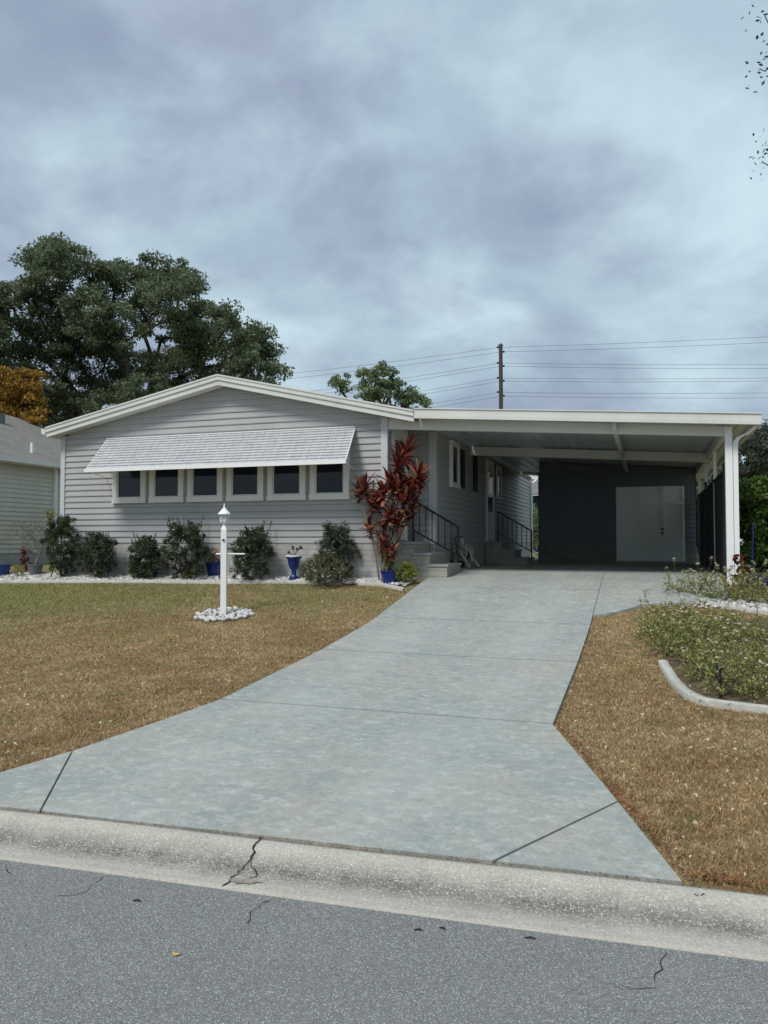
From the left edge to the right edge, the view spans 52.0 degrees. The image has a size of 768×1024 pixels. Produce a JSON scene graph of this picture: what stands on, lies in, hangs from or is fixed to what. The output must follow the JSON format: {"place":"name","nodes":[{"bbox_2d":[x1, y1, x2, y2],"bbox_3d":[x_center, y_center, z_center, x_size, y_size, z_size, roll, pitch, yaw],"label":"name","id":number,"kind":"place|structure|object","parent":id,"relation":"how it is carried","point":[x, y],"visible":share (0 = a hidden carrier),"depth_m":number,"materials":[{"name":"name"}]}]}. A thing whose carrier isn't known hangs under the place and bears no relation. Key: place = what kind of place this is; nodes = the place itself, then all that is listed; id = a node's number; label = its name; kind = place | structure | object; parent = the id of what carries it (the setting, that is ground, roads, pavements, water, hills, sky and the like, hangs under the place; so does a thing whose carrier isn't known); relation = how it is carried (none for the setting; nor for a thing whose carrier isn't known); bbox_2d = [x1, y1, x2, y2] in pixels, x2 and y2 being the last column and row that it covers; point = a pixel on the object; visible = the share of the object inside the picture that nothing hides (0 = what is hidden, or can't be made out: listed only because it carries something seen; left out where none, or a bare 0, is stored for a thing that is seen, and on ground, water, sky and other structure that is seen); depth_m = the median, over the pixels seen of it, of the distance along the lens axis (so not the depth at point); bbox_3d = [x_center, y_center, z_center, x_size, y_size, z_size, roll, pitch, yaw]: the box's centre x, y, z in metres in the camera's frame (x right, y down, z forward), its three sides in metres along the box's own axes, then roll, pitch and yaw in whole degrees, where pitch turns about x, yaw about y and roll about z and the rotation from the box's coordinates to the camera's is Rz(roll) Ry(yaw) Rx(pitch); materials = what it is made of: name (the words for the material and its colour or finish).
{"place":"outdoors","nodes":[
{"label":"outdoors","id":0,"kind":"place"},
{"bbox_2d":[0,571,729,884],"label":"driveway","id":1,"kind":"structure","parent":0,"point":[419,718],"depth_m":5.60,"materials":[{"name":"grey concrete"}]},
{"bbox_2d":[672,556,719,594],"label":"lantana plant","id":2,"kind":"object","parent":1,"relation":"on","point":[702,585],"visible":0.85,"depth_m":11.63,"materials":[{"name":"green plant"}]},
{"bbox_2d":[688,561,742,600],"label":"lantana plant","id":3,"kind":"object","parent":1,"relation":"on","point":[708,583],"visible":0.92,"depth_m":11.38,"materials":[{"name":"green plant"}]},
{"bbox_2d":[0,860,767,1023],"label":"road","id":4,"kind":"structure","parent":0,"point":[82,947],"depth_m":3.05,"materials":[{"name":"grey asphalt"}]},
{"bbox_2d":[0,542,767,894],"bbox_3d":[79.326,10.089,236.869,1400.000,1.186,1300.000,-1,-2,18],"label":"ground","id":5,"kind":"structure","parent":0,"point":[268,588],"depth_m":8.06,"materials":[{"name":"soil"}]},
{"bbox_2d":[19,546,32,571],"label":"plant","id":6,"kind":"object","parent":5,"relation":"on","point":[25,560],"visible":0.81,"depth_m":16.71,"materials":[{"name":"red plant"}]},
{"bbox_2d":[0,365,52,424],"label":"autumn tree","id":7,"kind":"object","parent":5,"relation":"on","point":[11,402],"visible":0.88,"depth_m":25.86,"materials":[{"name":"orange plant"}]},
{"bbox_2d":[0,413,60,563],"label":"neighbour house","id":8,"kind":"structure","parent":5,"relation":"on","point":[30,461],"depth_m":21.08,"materials":[{"name":"beige paint"}]},
{"bbox_2d":[0,231,294,427],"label":"oak tree","id":9,"kind":"object","parent":5,"relation":"on","point":[195,338],"visible":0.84,"depth_m":29.01,"materials":[{"name":"green plant"}]},
{"bbox_2d":[0,580,342,585],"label":"garden edging","id":10,"kind":"object","parent":5,"relation":"on","point":[169,581],"visible":0.91,"depth_m":14.77,"materials":[{"name":"concrete"}]},
{"bbox_2d":[0,572,414,586],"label":"white gravel","id":11,"kind":"structure","parent":5,"relation":"on","point":[91,576],"depth_m":15.15,"materials":[{"name":"white gravel"}]},
{"bbox_2d":[0,564,11,575],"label":"plant pot","id":12,"kind":"object","parent":11,"relation":"on","point":[4,569],"visible":0.89,"depth_m":16.34,"materials":[{"name":"blue ceramic"}]},
{"bbox_2d":[27,564,43,574],"bbox_3d":[-7.196,1.199,16.255,0.327,0.240,0.327,-1,-2,18],"label":"plant pot","id":13,"kind":"object","parent":11,"relation":"on","point":[33,569],"visible":0.85,"depth_m":16.15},
{"bbox_2d":[0,520,55,563],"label":"twiggy bush","id":14,"kind":"object","parent":13,"relation":"in","point":[30,533],"visible":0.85,"depth_m":16.30,"materials":[{"name":"green plant"}]},
{"bbox_2d":[44,510,57,576],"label":"plant","id":15,"kind":"object","parent":11,"relation":"on","point":[53,512],"visible":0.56,"depth_m":15.90,"materials":[{"name":"green plant"}]},
{"bbox_2d":[39,514,83,576],"bbox_3d":[-6.423,0.704,15.825,0.836,1.333,0.729,-2,-3,35],"label":"shrub","id":16,"kind":"object","parent":11,"relation":"on","point":[64,529],"visible":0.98,"depth_m":15.74,"materials":[{"name":"green plant"}]},
{"bbox_2d":[73,531,119,577],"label":"shrub","id":17,"kind":"object","parent":11,"relation":"on","point":[98,547],"visible":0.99,"depth_m":15.41,"materials":[{"name":"green plant"}]},
{"bbox_2d":[124,532,164,578],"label":"shrub","id":18,"kind":"object","parent":11,"relation":"on","point":[145,549],"visible":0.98,"depth_m":15.07,"materials":[{"name":"green plant"}]},
{"bbox_2d":[154,516,211,578],"bbox_3d":[-3.771,0.687,14.928,1.048,1.300,0.836,-1,-2,18],"label":"shrub","id":19,"kind":"object","parent":11,"relation":"on","point":[192,537],"visible":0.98,"depth_m":14.82,"materials":[{"name":"green plant"}]},
{"bbox_2d":[205,562,220,575],"bbox_3d":[-3.259,1.105,15.194,0.382,0.290,0.382,-1,-2,18],"label":"plant pot","id":20,"kind":"object","parent":11,"relation":"on","point":[213,568],"visible":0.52,"depth_m":15.05,"materials":[{"name":"blue ceramic"}]},
{"bbox_2d":[227,520,276,579],"bbox_3d":[-2.472,0.724,14.475,0.991,1.192,0.834,-1,-2,18],"label":"shrub","id":21,"kind":"object","parent":11,"relation":"on","point":[254,540],"visible":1,"depth_m":14.38,"materials":[{"name":"green plant"}]},
{"bbox_2d":[285,555,301,578],"bbox_3d":[-1.641,1.006,14.357,0.310,0.437,0.310,-1,-2,18],"label":"garden urn","id":22,"kind":"object","parent":11,"relation":"on","point":[293,561],"visible":1,"depth_m":14.28,"materials":[{"name":"blue ceramic"}]},
{"bbox_2d":[314,520,362,579],"bbox_3d":[-0.813,0.713,13.998,0.887,1.149,0.698,-1,-2,18],"label":"shrub","id":23,"kind":"object","parent":11,"relation":"on","point":[339,537],"visible":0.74,"depth_m":13.98,"materials":[{"name":"green plant"}]},
{"bbox_2d":[380,570,399,583],"bbox_3d":[0.104,1.130,13.704,0.360,0.220,0.360,-1,-2,18],"label":"plant pot","id":24,"kind":"object","parent":11,"relation":"on","point":[388,577],"visible":0.78,"depth_m":13.57,"materials":[{"name":"blue ceramic"}]},
{"bbox_2d":[348,431,433,580],"bbox_3d":[0.165,-0.064,13.792,1.632,2.677,0.901,-1,-2,18],"label":"ti plant","id":25,"kind":"object","parent":11,"relation":"on","point":[393,485],"visible":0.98,"depth_m":13.66,"materials":[{"name":"red plant"}]},
{"bbox_2d":[394,560,419,583],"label":"plant","id":26,"kind":"object","parent":11,"relation":"on","point":[405,568],"visible":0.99,"depth_m":13.51,"materials":[{"name":"green plant"}]},
{"bbox_2d":[216,503,244,615],"bbox_3d":[-2.330,0.741,11.934,0.446,1.750,0.196,0,-2,-2],"label":"lamp post","id":27,"kind":"object","parent":5,"relation":"on","point":[224,513],"visible":0.99,"depth_m":11.89,"materials":[{"name":"white paint"}]},
{"bbox_2d":[41,374,537,577],"bbox_3d":[-0.854,-0.299,21.726,8.290,4.132,15.425,-1,-2,18],"label":"mobile home","id":28,"kind":"object","parent":5,"relation":"on","point":[289,462],"visible":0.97,"depth_m":15.23,"materials":[{"name":"paint"}]},
{"bbox_2d":[111,470,146,503],"bbox_3d":[-5.111,-0.655,15.834,0.799,0.960,0.080,-1,-2,18],"label":"window","id":29,"kind":"structure","parent":28,"relation":"in","point":[128,486],"depth_m":15.83,"materials":[{"name":"white paint"}]},
{"bbox_2d":[148,469,184,502],"bbox_3d":[-4.288,-0.666,15.559,0.799,0.960,0.080,-1,-2,18],"label":"window","id":30,"kind":"structure","parent":28,"relation":"in","point":[165,486],"depth_m":15.55,"materials":[{"name":"white paint"}]},
{"bbox_2d":[186,468,223,501],"bbox_3d":[-3.465,-0.676,15.284,0.799,0.960,0.080,-1,-2,18],"label":"window","id":31,"kind":"structure","parent":28,"relation":"in","point":[203,484],"depth_m":15.28,"materials":[{"name":"white paint"}]},
{"bbox_2d":[226,466,264,501],"bbox_3d":[-2.642,-0.686,15.008,0.799,0.960,0.080,-1,-2,18],"label":"window","id":32,"kind":"structure","parent":28,"relation":"in","point":[243,483],"depth_m":15.00,"materials":[{"name":"white paint"}]},
{"bbox_2d":[266,465,306,500],"bbox_3d":[-1.819,-0.697,14.733,0.799,0.960,0.080,-1,-2,18],"label":"window","id":33,"kind":"structure","parent":28,"relation":"in","point":[284,483],"depth_m":14.73,"materials":[{"name":"white paint"}]},
{"bbox_2d":[309,449,350,499],"bbox_3d":[-0.996,-0.707,14.458,0.799,0.960,0.080,-1,-2,18],"label":"window","id":34,"kind":"structure","parent":28,"relation":"in","point":[327,481],"depth_m":14.45,"materials":[{"name":"white paint"}]},
{"bbox_2d":[391,430,407,540],"bbox_3d":[0.295,-0.511,14.757,0.053,2.110,0.900,-1,-2,18],"label":"door","id":35,"kind":"structure","parent":28,"relation":"in","point":[398,435],"depth_m":14.76,"materials":[{"name":"white paint"}]},
{"bbox_2d":[449,440,460,488],"bbox_3d":[1.499,-0.996,16.630,0.080,0.980,0.724,-1,-2,18],"label":"window","id":36,"kind":"structure","parent":28,"relation":"in","point":[454,447],"depth_m":16.57,"materials":[{"name":"white paint"}]},
{"bbox_2d":[485,459,494,540],"bbox_3d":[2.765,-0.289,20.375,0.090,2.090,0.970,-1,-2,18],"label":"door","id":37,"kind":"structure","parent":28,"relation":"in","point":[490,510],"depth_m":20.36,"materials":[{"name":"white paint"}]},
{"bbox_2d":[495,465,502,499],"bbox_3d":[3.133,-0.792,21.510,0.080,0.900,0.744,-1,-2,18],"label":"window","id":38,"kind":"structure","parent":28,"relation":"in","point":[498,469],"depth_m":21.52,"materials":[{"name":"white paint"}]},
{"bbox_2d":[298,549,347,586],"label":"shrub","id":39,"kind":"object","parent":5,"relation":"on","point":[318,568],"visible":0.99,"depth_m":13.67,"materials":[{"name":"green plant"}]},
{"bbox_2d":[327,359,432,409],"bbox_3d":[-0.220,-2.458,37.835,5.087,9.515,2.820,0,-2,-4],"label":"tree","id":40,"kind":"object","parent":5,"relation":"on","point":[404,398],"visible":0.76,"depth_m":37.42,"materials":[{"name":"green plant"}]},
{"bbox_2d":[358,582,406,590],"bbox_3d":[-0.010,1.274,13.464,1.074,0.129,0.200,-2,-3,41],"label":"garden edging","id":41,"kind":"object","parent":5,"relation":"on","point":[390,586],"visible":0.99,"depth_m":13.49,"materials":[{"name":"concrete"}]},
{"bbox_2d":[0,809,767,961],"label":"curb","id":42,"kind":"structure","parent":5,"relation":"on","point":[726,923],"depth_m":3.77,"materials":[{"name":"concrete"}]},
{"bbox_2d":[0,807,767,892],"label":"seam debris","id":43,"kind":"object","parent":42,"relation":"on","point":[372,848],"visible":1,"depth_m":4.08,"materials":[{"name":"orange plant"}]},
{"bbox_2d":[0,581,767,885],"bbox_3d":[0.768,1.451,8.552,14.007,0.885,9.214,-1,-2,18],"label":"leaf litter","id":44,"kind":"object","parent":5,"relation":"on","point":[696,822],"visible":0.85,"depth_m":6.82,"materials":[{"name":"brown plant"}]},
{"bbox_2d":[391,502,461,578],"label":"entry steps","id":45,"kind":"structure","parent":5,"relation":"on","point":[423,559],"depth_m":14.20,"materials":[{"name":"grey concrete"}]},
{"bbox_2d":[497,343,504,408],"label":"utility pole","id":46,"kind":"object","parent":5,"relation":"on","point":[501,366],"visible":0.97,"depth_m":41.87,"materials":[{"name":"brown wood"}]},
{"bbox_2d":[80,337,754,390],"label":"power line","id":47,"kind":"object","parent":46,"relation":"attached to","point":[523,346],"visible":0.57,"depth_m":41.99,"materials":[{"name":"grey metal"}]},
{"bbox_2d":[262,342,767,381],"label":"power line","id":48,"kind":"object","parent":46,"relation":"attached to","point":[521,351],"visible":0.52,"depth_m":41.99,"materials":[{"name":"grey metal"}]},
{"bbox_2d":[317,363,751,390],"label":"power line","id":49,"kind":"object","parent":46,"relation":"attached to","point":[606,364],"visible":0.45,"depth_m":41.99,"materials":[{"name":"grey metal"}]},
{"bbox_2d":[330,366,767,392],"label":"power line","id":50,"kind":"object","parent":46,"relation":"attached to","point":[660,368],"visible":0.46,"depth_m":41.98,"materials":[{"name":"grey metal"}]},
{"bbox_2d":[414,392,708,406],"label":"power line","id":51,"kind":"object","parent":46,"relation":"attached to","point":[609,393],"visible":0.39,"depth_m":41.99,"materials":[{"name":"grey metal"}]},
{"bbox_2d":[530,503,538,550],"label":"bush","id":52,"kind":"object","parent":5,"relation":"on","point":[535,525],"visible":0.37,"depth_m":32.92,"materials":[{"name":"green plant"}]},
{"bbox_2d":[388,408,760,585],"bbox_3d":[4.799,-0.073,18.672,6.070,3.102,12.250,-1,-2,18],"label":"carport","id":53,"kind":"object","parent":5,"relation":"on","point":[706,445],"visible":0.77,"depth_m":13.83,"materials":[{"name":"paint"}]},
{"bbox_2d":[529,475,697,551],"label":"house","id":54,"kind":"structure","parent":5,"relation":"on","point":[535,492],"depth_m":43.63,"materials":[{"name":"grey"}]},
{"bbox_2d":[538,463,697,562],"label":"shed","id":55,"kind":"structure","parent":5,"relation":"on","point":[609,513],"depth_m":20.71,"materials":[{"name":"paint"}]},
{"bbox_2d":[616,486,684,561],"bbox_3d":[6.888,0.307,20.401,1.680,1.940,0.080,-1,-2,18],"label":"double door","id":56,"kind":"structure","parent":55,"relation":"in","point":[650,521],"depth_m":20.42,"materials":[{"name":"paint"}]},
{"bbox_2d":[633,604,671,636],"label":"lantana plant","id":57,"kind":"object","parent":5,"relation":"on","point":[639,625],"visible":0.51,"depth_m":9.66,"materials":[{"name":"green plant"}]},
{"bbox_2d":[661,566,702,592],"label":"lantana plant","id":58,"kind":"object","parent":5,"relation":"on","point":[671,584],"visible":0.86,"depth_m":11.85,"materials":[{"name":"green plant"}]},
{"bbox_2d":[658,660,767,713],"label":"garden edging","id":59,"kind":"object","parent":5,"relation":"on","point":[677,683],"visible":0.98,"depth_m":6.82,"materials":[{"name":"concrete"}]},
{"bbox_2d":[662,619,767,704],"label":"bed soil","id":60,"kind":"structure","parent":5,"relation":"on","point":[673,661],"depth_m":7.66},
{"bbox_2d":[635,589,682,626],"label":"lantana plant","id":61,"kind":"object","parent":60,"relation":"on","point":[655,610],"visible":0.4,"depth_m":9.97,"materials":[{"name":"green plant"}]},
{"bbox_2d":[639,605,687,645],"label":"lantana plant","id":62,"kind":"object","parent":60,"relation":"on","point":[668,626],"visible":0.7,"depth_m":9.11,"materials":[{"name":"green plant"}]},
{"bbox_2d":[637,598,693,632],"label":"lantana plant","id":63,"kind":"object","parent":60,"relation":"on","point":[666,612],"visible":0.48,"depth_m":9.68,"materials":[{"name":"green plant"}]},
{"bbox_2d":[635,626,697,656],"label":"lantana plant","id":64,"kind":"object","parent":60,"relation":"on","point":[654,648],"visible":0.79,"depth_m":8.67,"materials":[{"name":"green plant"}]},
{"bbox_2d":[650,602,698,649],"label":"lantana plant","id":65,"kind":"object","parent":60,"relation":"on","point":[672,627],"visible":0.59,"depth_m":8.83,"materials":[{"name":"green plant"}]},
{"bbox_2d":[650,613,719,662],"bbox_3d":[3.174,1.354,8.339,0.729,0.545,0.655,1,-2,-22],"label":"lantana plant","id":66,"kind":"object","parent":60,"relation":"on","point":[676,640],"visible":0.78,"depth_m":8.30,"materials":[{"name":"green plant"}]},
{"bbox_2d":[665,598,708,635],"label":"lantana plant","id":67,"kind":"object","parent":60,"relation":"on","point":[695,613],"visible":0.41,"depth_m":9.44,"materials":[{"name":"green plant"}]},
{"bbox_2d":[668,603,717,645],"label":"lantana plant","id":68,"kind":"object","parent":60,"relation":"on","point":[691,626],"visible":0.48,"depth_m":9.10,"materials":[{"name":"green plant"}]},
{"bbox_2d":[669,585,724,626],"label":"lantana plant","id":69,"kind":"object","parent":60,"relation":"on","point":[701,614],"visible":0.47,"depth_m":10.03,"materials":[{"name":"green plant"}]},
{"bbox_2d":[676,643,728,677],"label":"lantana plant","id":70,"kind":"object","parent":60,"relation":"on","point":[692,668],"visible":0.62,"depth_m":7.72,"materials":[{"name":"green plant"}]},
{"bbox_2d":[683,611,728,638],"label":"lantana plant","id":71,"kind":"object","parent":60,"relation":"on","point":[706,625],"visible":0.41,"depth_m":9.30,"materials":[{"name":"green plant"}]},
{"bbox_2d":[684,618,734,658],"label":"lantana plant","id":72,"kind":"object","parent":60,"relation":"on","point":[725,635],"visible":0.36,"depth_m":8.53,"materials":[{"name":"green plant"}]},
{"bbox_2d":[673,614,750,681],"bbox_3d":[3.132,1.325,7.577,0.688,0.661,0.573,0,-2,10],"label":"lantana plant","id":73,"kind":"object","parent":60,"relation":"on","point":[689,653],"visible":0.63,"depth_m":7.56,"materials":[{"name":"green plant"}]},
{"bbox_2d":[681,649,753,692],"bbox_3d":[3.048,1.457,7.155,0.469,0.401,0.563,0,-2,-12],"label":"lantana plant","id":74,"kind":"object","parent":60,"relation":"on","point":[725,684],"visible":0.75,"depth_m":7.10,"materials":[{"name":"green plant"}]},
{"bbox_2d":[697,600,739,629],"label":"lantana plant","id":75,"kind":"object","parent":60,"relation":"on","point":[714,613],"visible":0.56,"depth_m":9.75,"materials":[{"name":"green plant"}]},
{"bbox_2d":[701,606,744,645],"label":"lantana plant","id":76,"kind":"object","parent":60,"relation":"on","point":[726,610],"visible":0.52,"depth_m":8.99,"materials":[{"name":"green plant"}]},
{"bbox_2d":[698,638,755,664],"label":"lantana plant","id":77,"kind":"object","parent":60,"relation":"on","point":[746,640],"visible":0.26,"depth_m":8.16,"materials":[{"name":"green plant"}]},
{"bbox_2d":[705,644,767,702],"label":"lantana plant","id":78,"kind":"object","parent":60,"relation":"on","point":[733,663],"visible":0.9,"depth_m":6.98,"materials":[{"name":"green plant"}]},
{"bbox_2d":[712,621,767,696],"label":"lantana plant","id":79,"kind":"object","parent":60,"relation":"on","point":[747,654],"visible":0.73,"depth_m":7.13,"materials":[{"name":"green plant"}]},
{"bbox_2d":[716,598,763,629],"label":"lantana plant","id":80,"kind":"object","parent":60,"relation":"on","point":[739,619],"visible":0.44,"depth_m":9.60,"materials":[{"name":"green plant"}]},
{"bbox_2d":[714,622,767,673],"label":"lantana plant","id":81,"kind":"object","parent":60,"relation":"on","point":[748,646],"visible":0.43,"depth_m":7.86,"materials":[{"name":"green plant"}]},
{"bbox_2d":[714,612,767,650],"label":"lantana plant","id":82,"kind":"object","parent":60,"relation":"on","point":[737,636],"visible":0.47,"depth_m":8.81,"materials":[{"name":"green plant"}]},
{"bbox_2d":[730,612,767,650],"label":"lantana plant","id":83,"kind":"object","parent":60,"relation":"on","point":[766,632],"visible":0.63,"depth_m":8.76,"materials":[{"name":"green plant"}]},
{"bbox_2d":[743,657,767,698],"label":"lantana plant","id":84,"kind":"object","parent":60,"relation":"on","point":[763,675],"visible":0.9,"depth_m":6.88,"materials":[{"name":"green plant"}]},
{"bbox_2d":[696,447,741,541],"bbox_3d":[16.606,-0.826,39.977,3.643,6.447,4.913,-1,-2,18],"label":"background tree","id":85,"kind":"object","parent":5,"relation":"on","point":[710,478],"visible":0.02,"depth_m":38.68,"materials":[{"name":"green plant"}]},
{"bbox_2d":[691,596,767,614],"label":"garden edging","id":86,"kind":"object","parent":5,"relation":"on","point":[760,611],"visible":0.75,"depth_m":10.79,"materials":[{"name":"concrete"}]},
{"bbox_2d":[693,592,767,609],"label":"white gravel","id":87,"kind":"structure","parent":5,"relation":"on","point":[761,606],"depth_m":11.02,"materials":[{"name":"white gravel"}]},
{"bbox_2d":[710,564,751,600],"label":"lantana plant","id":88,"kind":"object","parent":87,"relation":"on","point":[729,591],"visible":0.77,"depth_m":11.28,"materials":[{"name":"green plant"}]},
{"bbox_2d":[697,419,767,542],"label":"background tree","id":89,"kind":"object","parent":5,"relation":"on","point":[754,448],"visible":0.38,"depth_m":29.03,"materials":[{"name":"green plant"}]},
{"bbox_2d":[732,554,750,585],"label":"spiky plant","id":90,"kind":"object","parent":5,"relation":"on","point":[740,561],"visible":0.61,"depth_m":11.96,"materials":[{"name":"red plant"}]},
{"bbox_2d":[721,559,767,594],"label":"lantana plant","id":91,"kind":"object","parent":5,"relation":"on","point":[751,569],"visible":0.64,"depth_m":11.60,"materials":[{"name":"green plant"}]},
{"bbox_2d":[731,574,767,602],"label":"lantana plant","id":92,"kind":"object","parent":5,"relation":"on","point":[752,591],"visible":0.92,"depth_m":11.13,"materials":[{"name":"green plant"}]},
{"bbox_2d":[733,474,767,571],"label":"leafy shrub","id":93,"kind":"object","parent":5,"relation":"on","point":[753,497],"visible":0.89,"depth_m":15.06,"materials":[{"name":"green plant"}]},
{"bbox_2d":[740,4,767,179],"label":"overhanging tree","id":94,"kind":"object","parent":5,"relation":"on","point":[761,64],"visible":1,"depth_m":6.00,"materials":[{"name":"green plant"}]},
{"bbox_2d":[740,560,767,590],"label":"lantana plant","id":95,"kind":"object","parent":5,"relation":"on","point":[753,562],"visible":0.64,"depth_m":11.69,"materials":[{"name":"green plant"}]},
{"bbox_2d":[749,570,767,602],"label":"lantana plant","id":96,"kind":"object","parent":5,"relation":"on","point":[762,587],"visible":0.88,"depth_m":10.99,"materials":[{"name":"green plant"}]},
{"bbox_2d":[0,0,767,541],"label":"sky","id":97,"kind":"structure","parent":0,"point":[371,182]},
{"bbox_2d":[461,559,723,575],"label":"carport floor","id":98,"kind":"structure","parent":0,"point":[537,566],"depth_m":16.70,"materials":[{"name":"grey concrete"}]},
{"bbox_2d":[449,536,479,567],"bbox_3d":[1.662,0.826,16.289,0.523,0.674,0.440,-2,-3,36],"label":"hose reel","id":99,"kind":"object","parent":98,"relation":"on","point":[466,552],"visible":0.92,"depth_m":16.21,"materials":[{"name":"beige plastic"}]},
{"bbox_2d":[485,511,534,563],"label":"entry steps","id":100,"kind":"structure","parent":98,"relation":"on","point":[497,552],"depth_m":19.77,"materials":[{"name":"grey concrete"}]},
{"bbox_2d":[697,463,726,575],"bbox_3d":[6.789,0.259,16.448,0.070,1.910,7.170,-1,-2,18],"label":"screen fence","id":101,"kind":"object","parent":98,"relation":"on","point":[706,528],"visible":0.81,"depth_m":15.43,"materials":[{"name":"black metal"}]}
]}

